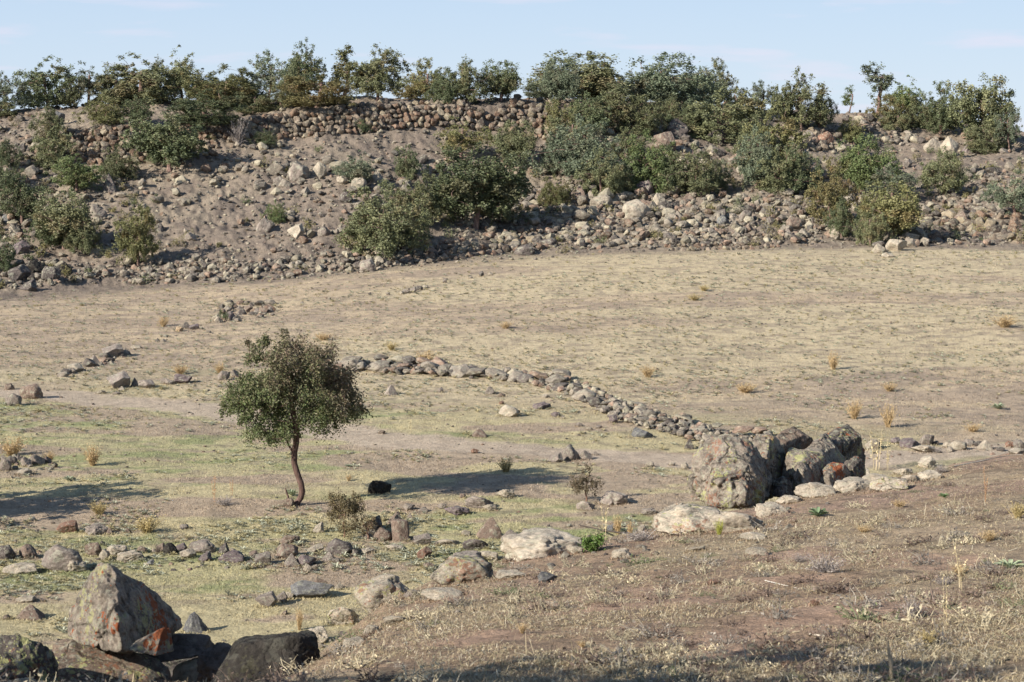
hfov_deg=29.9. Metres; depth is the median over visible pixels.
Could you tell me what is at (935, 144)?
rock
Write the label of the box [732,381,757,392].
dry tuft
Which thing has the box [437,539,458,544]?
rock
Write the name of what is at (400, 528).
rock
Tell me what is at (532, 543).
rock
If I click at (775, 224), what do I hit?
undergrowth
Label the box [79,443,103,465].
dry tuft
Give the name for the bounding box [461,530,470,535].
rock
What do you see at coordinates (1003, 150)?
rock
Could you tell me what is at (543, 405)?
rock
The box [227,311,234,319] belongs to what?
rock
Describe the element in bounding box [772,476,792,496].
boulder
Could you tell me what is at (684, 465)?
rock
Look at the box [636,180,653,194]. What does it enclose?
rock
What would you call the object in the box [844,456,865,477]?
boulder
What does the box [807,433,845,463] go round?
boulder
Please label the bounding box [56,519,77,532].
rock
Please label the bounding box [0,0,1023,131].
sky
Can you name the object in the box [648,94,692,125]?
oak tree
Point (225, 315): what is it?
thorn shrub
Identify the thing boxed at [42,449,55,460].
dry tuft
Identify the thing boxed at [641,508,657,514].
rock
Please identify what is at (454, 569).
rock
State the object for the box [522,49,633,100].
oak tree
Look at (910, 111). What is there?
oak tree
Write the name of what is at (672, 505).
rock
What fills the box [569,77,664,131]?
oak tree
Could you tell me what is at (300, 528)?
weeds
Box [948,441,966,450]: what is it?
rock
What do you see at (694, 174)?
bush
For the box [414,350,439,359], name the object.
dry tuft
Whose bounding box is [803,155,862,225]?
bush
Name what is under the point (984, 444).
rock
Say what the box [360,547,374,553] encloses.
rock
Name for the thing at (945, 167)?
bush
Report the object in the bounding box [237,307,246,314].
rock
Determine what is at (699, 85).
oak tree
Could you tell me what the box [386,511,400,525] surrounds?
rock
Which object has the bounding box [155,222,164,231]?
rock
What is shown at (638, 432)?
rock
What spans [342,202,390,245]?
oak tree
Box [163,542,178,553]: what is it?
rock
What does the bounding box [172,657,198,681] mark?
boulder
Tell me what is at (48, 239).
oak tree
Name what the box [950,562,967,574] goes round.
dry tuft
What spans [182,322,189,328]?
rock
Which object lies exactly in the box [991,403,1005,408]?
leaf rosette
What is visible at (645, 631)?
withered weeds
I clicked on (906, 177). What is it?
rock
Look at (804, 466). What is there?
boulder
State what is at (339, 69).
oak tree
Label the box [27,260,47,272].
rock
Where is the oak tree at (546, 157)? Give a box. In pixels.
[539,131,576,172]
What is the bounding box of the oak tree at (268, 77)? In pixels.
[247,49,291,96]
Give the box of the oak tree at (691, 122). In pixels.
[664,99,712,134]
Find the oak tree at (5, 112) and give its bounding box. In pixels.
[0,100,18,116]
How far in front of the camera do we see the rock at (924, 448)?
51.43 m
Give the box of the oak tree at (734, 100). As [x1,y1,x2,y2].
[725,87,753,105]
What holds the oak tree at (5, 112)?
on the ground at (612, 449)
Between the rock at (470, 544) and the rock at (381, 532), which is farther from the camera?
the rock at (381, 532)
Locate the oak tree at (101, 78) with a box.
[94,65,134,104]
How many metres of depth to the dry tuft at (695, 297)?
86.90 m
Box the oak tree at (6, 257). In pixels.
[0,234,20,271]
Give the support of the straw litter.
on the ground at (612, 449)
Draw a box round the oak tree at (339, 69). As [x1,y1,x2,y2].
[326,44,369,95]
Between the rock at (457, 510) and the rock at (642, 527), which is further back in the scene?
the rock at (457, 510)
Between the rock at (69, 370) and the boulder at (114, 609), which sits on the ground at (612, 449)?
the rock at (69, 370)
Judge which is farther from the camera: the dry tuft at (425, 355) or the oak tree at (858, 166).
the oak tree at (858, 166)
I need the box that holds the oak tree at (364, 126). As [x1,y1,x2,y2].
[355,118,372,132]
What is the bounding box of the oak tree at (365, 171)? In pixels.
[329,150,375,181]
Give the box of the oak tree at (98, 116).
[71,94,127,126]
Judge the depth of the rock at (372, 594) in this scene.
26.49 m
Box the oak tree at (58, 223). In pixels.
[28,187,96,249]
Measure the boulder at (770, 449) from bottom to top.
1.203 m
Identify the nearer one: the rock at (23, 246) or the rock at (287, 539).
the rock at (287, 539)
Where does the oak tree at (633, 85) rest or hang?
on the ground at (612, 449)
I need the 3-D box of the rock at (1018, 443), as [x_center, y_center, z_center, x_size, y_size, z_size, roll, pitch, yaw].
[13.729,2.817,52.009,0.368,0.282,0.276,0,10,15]
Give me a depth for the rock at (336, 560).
38.51 m
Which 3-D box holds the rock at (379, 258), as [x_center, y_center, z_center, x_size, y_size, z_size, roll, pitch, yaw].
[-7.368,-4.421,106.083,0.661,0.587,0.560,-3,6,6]
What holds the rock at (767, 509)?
on the ground at (612, 449)
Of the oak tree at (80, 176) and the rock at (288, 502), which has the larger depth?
the oak tree at (80, 176)
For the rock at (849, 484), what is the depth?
34.73 m
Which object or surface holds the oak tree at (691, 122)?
on the ground at (612, 449)
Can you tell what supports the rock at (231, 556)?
on the ground at (612, 449)
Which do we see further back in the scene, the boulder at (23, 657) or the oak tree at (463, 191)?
the oak tree at (463, 191)
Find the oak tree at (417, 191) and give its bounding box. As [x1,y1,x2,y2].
[377,167,444,224]
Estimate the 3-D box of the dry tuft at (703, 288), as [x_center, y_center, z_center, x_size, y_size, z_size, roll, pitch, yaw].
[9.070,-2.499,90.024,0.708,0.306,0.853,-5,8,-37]
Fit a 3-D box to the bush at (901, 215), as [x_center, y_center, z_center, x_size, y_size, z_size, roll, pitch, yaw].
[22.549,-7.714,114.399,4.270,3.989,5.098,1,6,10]
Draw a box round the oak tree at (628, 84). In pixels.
[575,60,638,105]
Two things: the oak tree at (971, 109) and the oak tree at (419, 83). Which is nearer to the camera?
the oak tree at (419, 83)
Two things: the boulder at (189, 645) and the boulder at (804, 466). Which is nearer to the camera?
the boulder at (189, 645)
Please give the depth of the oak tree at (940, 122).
152.54 m
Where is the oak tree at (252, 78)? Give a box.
[217,66,266,103]
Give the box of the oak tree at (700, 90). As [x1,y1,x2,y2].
[679,72,711,104]
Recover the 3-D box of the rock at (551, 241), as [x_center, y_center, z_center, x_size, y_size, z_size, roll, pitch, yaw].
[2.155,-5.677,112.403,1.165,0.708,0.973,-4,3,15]
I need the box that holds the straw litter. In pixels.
[57,458,1023,681]
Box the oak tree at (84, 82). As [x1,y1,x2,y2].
[64,60,114,102]
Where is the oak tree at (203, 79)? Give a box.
[188,68,222,88]
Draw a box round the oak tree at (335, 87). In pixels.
[270,68,358,107]
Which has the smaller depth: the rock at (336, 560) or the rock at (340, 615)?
the rock at (340, 615)
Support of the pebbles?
on the ground at (612, 449)
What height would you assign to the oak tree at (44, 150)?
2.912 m
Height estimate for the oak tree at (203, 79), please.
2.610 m
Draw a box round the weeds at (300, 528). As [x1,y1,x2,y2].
[0,246,1023,635]
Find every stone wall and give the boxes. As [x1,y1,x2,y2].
[63,121,222,164]
[222,99,484,142]
[334,354,767,443]
[409,225,543,263]
[485,97,561,139]
[664,229,784,250]
[776,127,847,153]
[929,209,1023,241]
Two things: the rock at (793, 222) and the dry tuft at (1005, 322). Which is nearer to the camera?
the dry tuft at (1005, 322)
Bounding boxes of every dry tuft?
[0,436,28,455]
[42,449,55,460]
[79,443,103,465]
[87,499,109,514]
[131,514,165,533]
[151,316,170,326]
[171,364,189,373]
[212,361,223,372]
[295,606,303,629]
[314,332,332,340]
[384,341,397,350]
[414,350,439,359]
[494,456,513,472]
[499,321,512,328]
[518,622,528,632]
[576,639,588,647]
[612,513,623,534]
[626,521,633,534]
[639,366,656,377]
[687,293,704,300]
[698,285,710,290]
[713,518,723,534]
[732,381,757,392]
[827,350,840,369]
[845,400,862,418]
[855,524,875,532]
[879,403,899,426]
[880,382,897,391]
[891,499,908,506]
[916,628,937,645]
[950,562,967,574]
[961,424,982,431]
[978,528,999,540]
[988,314,1019,327]
[1001,501,1023,517]
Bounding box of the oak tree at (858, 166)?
[834,133,904,194]
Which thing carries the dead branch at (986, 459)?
on the ground at (612, 449)
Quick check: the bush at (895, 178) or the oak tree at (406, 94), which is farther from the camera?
the oak tree at (406, 94)
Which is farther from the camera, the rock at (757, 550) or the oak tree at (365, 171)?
the oak tree at (365, 171)
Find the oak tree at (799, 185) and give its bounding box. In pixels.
[777,140,825,193]
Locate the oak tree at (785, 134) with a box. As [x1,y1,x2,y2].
[735,100,811,174]
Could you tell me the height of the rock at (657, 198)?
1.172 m
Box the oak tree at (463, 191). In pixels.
[427,140,536,229]
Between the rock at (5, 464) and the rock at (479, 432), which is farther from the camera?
the rock at (479, 432)
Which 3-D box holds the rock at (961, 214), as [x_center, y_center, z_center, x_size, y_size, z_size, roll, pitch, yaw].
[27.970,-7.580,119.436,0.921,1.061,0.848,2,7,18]
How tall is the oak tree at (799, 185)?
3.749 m
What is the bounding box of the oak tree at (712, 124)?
[683,84,772,145]
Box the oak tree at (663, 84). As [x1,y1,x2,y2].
[626,51,728,109]
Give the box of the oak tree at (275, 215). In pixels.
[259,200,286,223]
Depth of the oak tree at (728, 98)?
149.53 m
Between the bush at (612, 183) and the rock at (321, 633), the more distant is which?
the bush at (612, 183)
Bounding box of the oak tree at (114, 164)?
[97,143,140,180]
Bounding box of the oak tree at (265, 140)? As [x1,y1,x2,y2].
[246,128,277,145]
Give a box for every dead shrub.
[154,544,161,553]
[211,495,241,505]
[226,118,248,143]
[623,526,659,540]
[792,553,808,562]
[803,552,845,572]
[891,594,926,617]
[932,463,949,472]
[933,575,954,584]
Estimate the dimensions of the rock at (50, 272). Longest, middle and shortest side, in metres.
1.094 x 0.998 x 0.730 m
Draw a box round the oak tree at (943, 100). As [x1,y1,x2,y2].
[912,80,976,133]
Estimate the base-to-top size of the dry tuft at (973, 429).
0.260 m
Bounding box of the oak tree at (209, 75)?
[185,72,234,107]
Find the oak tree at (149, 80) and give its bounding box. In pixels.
[93,52,187,104]
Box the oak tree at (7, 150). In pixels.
[0,138,23,167]
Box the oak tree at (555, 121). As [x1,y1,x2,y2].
[542,107,593,146]
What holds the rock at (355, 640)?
on the ground at (612, 449)
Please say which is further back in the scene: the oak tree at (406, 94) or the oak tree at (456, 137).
the oak tree at (406, 94)
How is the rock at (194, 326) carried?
on the ground at (612, 449)
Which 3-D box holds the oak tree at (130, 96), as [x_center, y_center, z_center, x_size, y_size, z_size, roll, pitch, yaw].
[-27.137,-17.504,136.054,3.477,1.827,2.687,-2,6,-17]
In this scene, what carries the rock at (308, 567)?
on the ground at (612, 449)
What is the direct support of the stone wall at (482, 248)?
on the ground at (612, 449)
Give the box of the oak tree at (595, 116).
[560,90,611,134]
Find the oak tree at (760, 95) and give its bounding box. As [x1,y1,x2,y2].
[750,79,777,104]
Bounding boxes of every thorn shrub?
[219,308,230,319]
[325,487,368,538]
[359,512,377,538]
[566,462,605,501]
[577,530,608,552]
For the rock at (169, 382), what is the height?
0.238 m
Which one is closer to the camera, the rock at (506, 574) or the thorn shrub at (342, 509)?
the rock at (506, 574)
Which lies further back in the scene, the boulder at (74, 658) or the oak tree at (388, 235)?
the oak tree at (388, 235)
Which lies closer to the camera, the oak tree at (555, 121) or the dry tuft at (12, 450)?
the dry tuft at (12, 450)
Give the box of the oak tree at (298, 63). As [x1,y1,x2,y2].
[282,37,327,91]
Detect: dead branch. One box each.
[579,524,659,536]
[954,454,1022,466]
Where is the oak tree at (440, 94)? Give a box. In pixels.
[423,66,475,103]
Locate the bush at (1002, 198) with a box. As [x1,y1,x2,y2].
[978,169,1023,214]
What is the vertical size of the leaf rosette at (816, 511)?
0.131 m
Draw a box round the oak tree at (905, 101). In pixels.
[885,75,923,112]
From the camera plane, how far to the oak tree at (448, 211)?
117.35 m
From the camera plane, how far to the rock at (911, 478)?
34.94 m
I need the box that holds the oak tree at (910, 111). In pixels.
[903,92,939,128]
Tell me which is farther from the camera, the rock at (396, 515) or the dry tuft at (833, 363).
the dry tuft at (833, 363)
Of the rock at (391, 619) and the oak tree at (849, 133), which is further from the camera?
the oak tree at (849, 133)
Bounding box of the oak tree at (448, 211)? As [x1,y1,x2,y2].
[428,170,458,217]
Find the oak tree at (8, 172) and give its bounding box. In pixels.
[0,158,23,191]
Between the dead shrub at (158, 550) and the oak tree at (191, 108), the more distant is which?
the oak tree at (191, 108)
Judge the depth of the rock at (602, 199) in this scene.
121.31 m
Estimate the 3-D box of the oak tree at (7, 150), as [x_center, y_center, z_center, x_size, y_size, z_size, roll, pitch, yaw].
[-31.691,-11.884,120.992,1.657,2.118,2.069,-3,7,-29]
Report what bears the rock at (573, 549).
on the ground at (612, 449)
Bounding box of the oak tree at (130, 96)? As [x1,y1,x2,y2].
[107,86,144,105]
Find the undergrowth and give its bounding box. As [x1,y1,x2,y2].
[0,114,1023,287]
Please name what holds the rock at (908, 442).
on the ground at (612, 449)
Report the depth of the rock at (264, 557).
38.27 m
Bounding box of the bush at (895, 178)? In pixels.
[865,165,917,197]
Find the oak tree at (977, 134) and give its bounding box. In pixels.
[961,115,1021,154]
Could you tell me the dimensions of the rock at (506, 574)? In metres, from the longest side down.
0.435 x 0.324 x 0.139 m
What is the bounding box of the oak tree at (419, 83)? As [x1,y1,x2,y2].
[391,57,448,100]
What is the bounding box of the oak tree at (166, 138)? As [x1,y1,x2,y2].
[119,109,211,172]
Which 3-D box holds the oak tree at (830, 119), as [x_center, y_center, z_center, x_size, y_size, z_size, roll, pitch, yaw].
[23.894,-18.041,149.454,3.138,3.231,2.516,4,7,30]
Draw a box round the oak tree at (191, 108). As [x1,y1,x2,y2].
[165,88,257,126]
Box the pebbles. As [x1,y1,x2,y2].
[0,95,1023,679]
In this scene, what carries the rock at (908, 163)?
on the ground at (612, 449)
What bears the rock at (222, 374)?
on the ground at (612, 449)
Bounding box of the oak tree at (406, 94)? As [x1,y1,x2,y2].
[392,82,426,99]
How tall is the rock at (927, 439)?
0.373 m
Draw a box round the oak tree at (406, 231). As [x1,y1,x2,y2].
[395,203,433,243]
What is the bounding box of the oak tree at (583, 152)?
[522,113,620,179]
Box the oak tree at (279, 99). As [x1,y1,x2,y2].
[257,82,307,109]
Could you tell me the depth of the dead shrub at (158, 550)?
39.35 m
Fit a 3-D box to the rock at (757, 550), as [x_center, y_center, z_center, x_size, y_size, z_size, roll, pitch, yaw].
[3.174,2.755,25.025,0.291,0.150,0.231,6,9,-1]
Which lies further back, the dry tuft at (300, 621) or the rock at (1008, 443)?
the rock at (1008, 443)
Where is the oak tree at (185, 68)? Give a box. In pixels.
[159,45,203,97]
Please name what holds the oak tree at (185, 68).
on the ground at (612, 449)
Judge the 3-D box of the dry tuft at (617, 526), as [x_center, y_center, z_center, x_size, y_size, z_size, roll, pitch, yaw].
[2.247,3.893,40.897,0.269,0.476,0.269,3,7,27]
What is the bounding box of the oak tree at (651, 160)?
[617,128,683,192]
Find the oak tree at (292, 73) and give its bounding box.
[270,65,308,105]
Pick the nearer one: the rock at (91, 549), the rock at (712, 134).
the rock at (91, 549)
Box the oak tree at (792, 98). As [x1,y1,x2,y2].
[768,66,833,130]
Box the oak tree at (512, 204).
[480,167,527,222]
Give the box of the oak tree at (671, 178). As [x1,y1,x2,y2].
[645,144,692,192]
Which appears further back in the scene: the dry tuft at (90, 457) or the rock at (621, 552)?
the dry tuft at (90, 457)
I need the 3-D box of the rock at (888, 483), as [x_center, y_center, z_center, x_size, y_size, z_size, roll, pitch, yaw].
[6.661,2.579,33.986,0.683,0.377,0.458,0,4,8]
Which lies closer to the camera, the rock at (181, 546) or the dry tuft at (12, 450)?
the rock at (181, 546)
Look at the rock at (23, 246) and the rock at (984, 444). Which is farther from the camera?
the rock at (23, 246)
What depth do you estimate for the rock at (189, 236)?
111.05 m
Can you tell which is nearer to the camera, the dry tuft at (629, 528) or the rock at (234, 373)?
the dry tuft at (629, 528)
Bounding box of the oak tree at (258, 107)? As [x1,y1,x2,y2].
[234,86,274,113]
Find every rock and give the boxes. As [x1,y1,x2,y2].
[0,458,11,470]
[0,544,15,559]
[2,214,9,222]
[2,562,36,574]
[3,614,10,619]
[5,383,13,389]
[5,393,21,405]
[7,456,16,464]
[8,225,18,232]
[8,264,30,280]
[12,240,30,254]
[15,595,35,602]
[16,468,31,474]
[16,604,44,620]
[19,279,36,290]
[19,383,42,398]
[19,544,38,558]
[20,457,31,466]
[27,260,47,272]
[28,455,44,464]
[41,266,60,280]
[41,544,82,571]
[44,456,50,462]
[55,111,64,123]
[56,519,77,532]
[57,262,71,274]
[62,368,71,373]
[67,363,83,371]
[67,561,85,571]
[85,523,107,535]
[85,542,101,555]
[89,247,102,254]
[90,204,107,218]
[90,355,98,363]
[99,549,109,559]
[101,343,123,357]
[102,173,116,192]
[105,528,113,534]
[105,545,127,555]
[106,371,130,388]
[116,550,143,561]
[131,345,140,348]
[131,377,137,386]
[137,546,146,551]
[138,379,154,387]
[147,559,153,564]
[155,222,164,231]
[155,542,164,551]
[160,378,166,383]
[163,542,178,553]
[165,379,174,384]
[174,374,191,382]
[176,326,183,331]
[176,542,186,550]
[179,524,188,529]
[180,548,196,557]
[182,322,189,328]
[183,612,208,633]
[185,232,196,240]
[189,324,198,329]
[189,538,215,552]
[198,551,211,560]
[217,371,229,379]
[218,542,229,553]
[218,550,243,562]
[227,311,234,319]
[231,369,238,376]
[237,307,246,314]
[244,304,252,311]
[254,551,270,564]
[255,590,277,606]
[256,218,271,232]
[259,307,267,312]
[273,176,283,184]
[276,543,298,557]
[277,591,287,601]
[279,535,299,543]
[283,210,294,215]
[283,498,294,506]
[284,553,299,566]
[286,592,293,597]
[287,162,308,180]
[287,223,303,238]
[290,580,333,597]
[297,554,316,565]
[303,563,313,571]
[307,543,323,553]
[308,626,327,642]
[312,162,326,177]
[312,521,323,532]
[314,578,327,583]
[317,226,331,236]
[322,552,333,561]
[326,538,352,554]
[327,607,358,624]
[332,558,339,562]
[334,582,344,589]
[337,175,348,184]
[339,192,352,202]
[342,636,363,649]
[351,177,366,186]
[353,574,408,613]
[359,258,375,271]
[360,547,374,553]
[363,515,382,533]
[363,624,378,634]
[368,480,391,493]
[369,169,385,185]
[374,256,383,263]
[374,527,391,540]
[383,615,405,624]
[384,385,396,395]
[384,544,402,549]
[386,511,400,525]
[391,519,409,540]
[403,503,414,509]
[403,589,418,598]
[413,533,430,544]
[417,546,432,558]
[418,507,427,511]
[421,587,461,600]
[423,562,433,566]
[430,555,493,585]
[437,503,445,508]
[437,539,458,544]
[444,506,469,514]
[453,550,484,559]
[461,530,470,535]
[462,539,488,549]
[465,496,493,508]
[471,427,487,437]
[476,517,502,538]
[480,551,497,560]
[483,504,496,510]
[485,386,493,394]
[495,569,526,578]
[496,489,514,497]
[499,404,518,416]
[500,527,581,561]
[501,529,516,541]
[514,244,534,255]
[532,402,550,408]
[537,572,557,582]
[539,238,558,245]
[547,452,563,461]
[551,412,559,416]
[562,445,579,460]
[567,546,582,553]
[571,184,586,201]
[576,501,594,509]
[580,450,591,459]
[590,194,612,207]
[592,231,601,240]
[599,491,627,504]
[607,523,620,530]
[609,414,617,422]
[611,548,632,558]
[622,199,650,218]
[631,427,652,437]
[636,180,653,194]
[638,524,647,532]
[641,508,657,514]
[645,461,653,466]
[651,503,721,535]
[652,193,665,205]
[653,131,675,151]
[662,502,683,510]
[663,118,688,138]
[681,462,688,468]
[682,193,693,200]
[684,439,693,449]
[689,547,705,551]
[706,129,729,143]
[707,579,718,583]
[710,511,762,532]
[717,215,728,224]
[739,210,751,219]
[740,532,765,539]
[745,546,766,555]
[755,501,788,517]
[765,216,776,224]
[775,495,800,503]
[783,635,789,641]
[786,216,801,229]
[794,482,835,497]
[803,130,814,141]
[818,131,833,143]
[829,226,845,237]
[833,476,869,492]
[862,473,887,481]
[865,439,880,449]
[869,477,908,491]
[872,243,887,253]
[881,252,893,257]
[885,239,906,250]
[890,437,899,443]
[892,468,912,475]
[896,171,914,182]
[899,233,918,239]
[899,437,918,448]
[901,475,919,482]
[902,159,912,167]
[911,445,935,451]
[917,470,941,480]
[918,455,935,467]
[920,434,933,444]
[923,138,940,151]
[940,136,959,156]
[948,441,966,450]
[951,531,970,536]
[954,211,966,223]
[962,145,973,153]
[963,439,974,445]
[977,440,993,449]
[999,148,1007,153]
[1005,441,1013,446]
[1008,447,1023,454]
[1013,439,1023,447]
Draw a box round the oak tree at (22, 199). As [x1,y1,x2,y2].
[0,168,50,224]
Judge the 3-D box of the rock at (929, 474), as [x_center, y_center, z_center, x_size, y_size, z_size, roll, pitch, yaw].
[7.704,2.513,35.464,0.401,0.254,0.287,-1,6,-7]
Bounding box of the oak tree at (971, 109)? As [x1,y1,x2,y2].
[945,72,1016,137]
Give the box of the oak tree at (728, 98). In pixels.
[700,56,743,104]
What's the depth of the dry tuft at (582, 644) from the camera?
16.69 m
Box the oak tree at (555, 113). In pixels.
[542,97,577,133]
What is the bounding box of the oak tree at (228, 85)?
[167,63,265,109]
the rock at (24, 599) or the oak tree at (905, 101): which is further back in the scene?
the oak tree at (905, 101)
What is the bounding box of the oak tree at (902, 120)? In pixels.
[878,106,911,130]
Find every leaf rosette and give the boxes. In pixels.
[63,475,74,479]
[285,489,297,494]
[809,507,828,515]
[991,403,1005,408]
[993,559,1023,568]
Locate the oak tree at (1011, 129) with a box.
[992,102,1022,148]
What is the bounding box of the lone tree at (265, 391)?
[214,328,376,504]
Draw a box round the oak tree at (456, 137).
[434,116,494,159]
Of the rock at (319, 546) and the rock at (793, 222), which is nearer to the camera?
the rock at (319, 546)
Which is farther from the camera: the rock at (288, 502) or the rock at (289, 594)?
the rock at (288, 502)
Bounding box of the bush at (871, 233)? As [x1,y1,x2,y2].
[852,205,897,246]
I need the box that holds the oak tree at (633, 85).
[622,67,648,104]
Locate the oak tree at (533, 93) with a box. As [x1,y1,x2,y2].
[522,78,551,98]
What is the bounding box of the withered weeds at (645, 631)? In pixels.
[0,462,1023,681]
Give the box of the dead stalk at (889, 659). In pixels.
[886,640,893,679]
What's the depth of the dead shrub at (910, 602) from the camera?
17.80 m
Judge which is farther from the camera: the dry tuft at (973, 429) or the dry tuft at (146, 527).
the dry tuft at (973, 429)
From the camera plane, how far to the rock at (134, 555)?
38.70 m
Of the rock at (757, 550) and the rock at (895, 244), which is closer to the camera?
the rock at (757, 550)
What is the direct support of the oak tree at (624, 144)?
on the ground at (612, 449)
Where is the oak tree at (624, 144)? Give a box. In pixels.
[606,126,651,157]
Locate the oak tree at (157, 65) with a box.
[143,54,183,101]
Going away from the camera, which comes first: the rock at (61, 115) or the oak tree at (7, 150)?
the oak tree at (7, 150)
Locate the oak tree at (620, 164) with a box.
[593,145,646,190]
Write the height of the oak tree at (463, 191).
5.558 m
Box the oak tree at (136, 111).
[114,94,154,120]
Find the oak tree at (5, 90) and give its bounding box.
[0,70,31,109]
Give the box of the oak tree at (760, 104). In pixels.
[721,90,775,134]
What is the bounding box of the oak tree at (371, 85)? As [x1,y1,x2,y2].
[344,42,409,100]
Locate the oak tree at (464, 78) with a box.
[436,54,497,103]
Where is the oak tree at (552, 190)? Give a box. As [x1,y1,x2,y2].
[536,173,575,207]
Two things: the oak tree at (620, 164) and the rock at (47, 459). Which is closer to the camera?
the rock at (47, 459)
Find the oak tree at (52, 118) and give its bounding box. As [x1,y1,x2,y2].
[27,101,64,145]
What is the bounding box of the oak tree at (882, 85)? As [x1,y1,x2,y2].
[859,61,899,112]
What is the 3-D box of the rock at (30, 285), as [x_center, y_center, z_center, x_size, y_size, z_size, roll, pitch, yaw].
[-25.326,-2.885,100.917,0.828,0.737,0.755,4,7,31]
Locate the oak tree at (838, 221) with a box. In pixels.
[823,194,860,237]
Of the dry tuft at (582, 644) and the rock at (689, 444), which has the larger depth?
the rock at (689, 444)
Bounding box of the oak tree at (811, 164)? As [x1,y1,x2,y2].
[794,151,826,190]
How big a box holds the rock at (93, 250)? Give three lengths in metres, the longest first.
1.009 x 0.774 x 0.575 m
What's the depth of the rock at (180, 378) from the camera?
65.80 m
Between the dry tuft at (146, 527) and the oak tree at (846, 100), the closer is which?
the dry tuft at (146, 527)
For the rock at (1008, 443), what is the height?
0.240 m
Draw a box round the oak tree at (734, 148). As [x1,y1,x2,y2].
[730,114,780,154]
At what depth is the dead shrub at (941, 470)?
36.56 m
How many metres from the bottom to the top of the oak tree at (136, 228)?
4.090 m
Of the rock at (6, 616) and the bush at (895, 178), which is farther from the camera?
the bush at (895, 178)
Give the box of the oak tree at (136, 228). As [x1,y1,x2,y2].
[111,197,162,266]
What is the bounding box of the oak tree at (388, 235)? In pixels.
[332,178,441,259]
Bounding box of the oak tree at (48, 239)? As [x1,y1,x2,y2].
[23,206,64,246]
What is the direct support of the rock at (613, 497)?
on the ground at (612, 449)
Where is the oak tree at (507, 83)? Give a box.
[475,58,523,101]
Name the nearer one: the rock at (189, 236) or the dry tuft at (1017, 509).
the dry tuft at (1017, 509)
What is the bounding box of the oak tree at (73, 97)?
[52,74,81,107]
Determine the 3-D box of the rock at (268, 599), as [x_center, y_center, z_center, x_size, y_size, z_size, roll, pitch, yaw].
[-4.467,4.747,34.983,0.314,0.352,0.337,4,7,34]
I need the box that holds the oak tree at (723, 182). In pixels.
[706,158,736,192]
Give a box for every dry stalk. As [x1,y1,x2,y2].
[211,477,215,501]
[600,501,609,537]
[869,431,883,468]
[886,442,890,469]
[942,575,947,616]
[952,544,967,588]
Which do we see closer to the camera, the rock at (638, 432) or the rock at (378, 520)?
the rock at (378, 520)
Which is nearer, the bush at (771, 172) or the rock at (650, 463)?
the rock at (650, 463)
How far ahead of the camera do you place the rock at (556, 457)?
49.91 m
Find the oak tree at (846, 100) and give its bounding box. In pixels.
[840,85,854,111]
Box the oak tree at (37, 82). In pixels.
[10,55,78,109]
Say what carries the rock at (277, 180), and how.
on the ground at (612, 449)
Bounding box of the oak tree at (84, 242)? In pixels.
[61,211,108,254]
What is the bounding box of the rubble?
[0,94,1023,647]
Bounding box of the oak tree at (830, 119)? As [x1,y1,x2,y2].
[798,94,839,127]
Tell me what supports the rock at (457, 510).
on the ground at (612, 449)
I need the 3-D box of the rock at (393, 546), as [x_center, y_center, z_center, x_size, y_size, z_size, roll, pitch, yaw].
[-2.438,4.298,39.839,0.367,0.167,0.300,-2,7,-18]
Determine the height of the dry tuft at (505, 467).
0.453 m
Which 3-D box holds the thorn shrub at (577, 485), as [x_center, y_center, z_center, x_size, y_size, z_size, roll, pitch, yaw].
[1.654,3.271,44.257,0.912,1.047,0.795,3,7,28]
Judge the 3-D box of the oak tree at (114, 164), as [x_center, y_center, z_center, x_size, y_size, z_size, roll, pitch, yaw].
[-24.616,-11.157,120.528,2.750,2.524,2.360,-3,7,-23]
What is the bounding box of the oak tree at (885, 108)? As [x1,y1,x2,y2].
[864,93,912,124]
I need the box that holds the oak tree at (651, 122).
[615,95,669,135]
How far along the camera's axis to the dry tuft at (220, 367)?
68.49 m
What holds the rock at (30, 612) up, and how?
on the ground at (612, 449)
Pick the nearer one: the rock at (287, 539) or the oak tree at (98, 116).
the rock at (287, 539)
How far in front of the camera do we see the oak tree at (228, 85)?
132.50 m
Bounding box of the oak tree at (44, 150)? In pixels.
[29,125,76,169]
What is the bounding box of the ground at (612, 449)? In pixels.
[0,95,1023,681]
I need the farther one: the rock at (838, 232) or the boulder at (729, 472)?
the rock at (838, 232)
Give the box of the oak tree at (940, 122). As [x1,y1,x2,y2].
[925,104,962,132]
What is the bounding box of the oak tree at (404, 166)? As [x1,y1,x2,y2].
[393,144,428,179]
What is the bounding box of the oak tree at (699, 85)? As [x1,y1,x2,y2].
[695,74,724,108]
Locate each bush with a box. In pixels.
[492,118,538,162]
[539,54,581,103]
[572,147,634,198]
[655,142,723,196]
[720,124,779,186]
[752,144,809,193]
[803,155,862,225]
[852,205,897,246]
[854,179,926,236]
[865,165,917,197]
[915,144,971,196]
[978,169,1023,214]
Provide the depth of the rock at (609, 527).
41.06 m
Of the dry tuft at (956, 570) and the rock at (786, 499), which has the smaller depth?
the dry tuft at (956, 570)
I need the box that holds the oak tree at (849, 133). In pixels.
[835,116,865,141]
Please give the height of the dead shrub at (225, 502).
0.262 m
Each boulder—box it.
[0,634,59,681]
[7,677,45,681]
[49,649,197,676]
[52,638,171,681]
[67,562,182,653]
[127,627,173,655]
[144,633,213,661]
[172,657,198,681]
[197,642,231,681]
[211,630,320,681]
[687,435,772,508]
[751,430,785,498]
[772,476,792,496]
[776,426,812,452]
[782,447,829,496]
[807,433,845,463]
[820,462,851,485]
[827,424,865,463]
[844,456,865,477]
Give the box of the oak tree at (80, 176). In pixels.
[47,152,105,191]

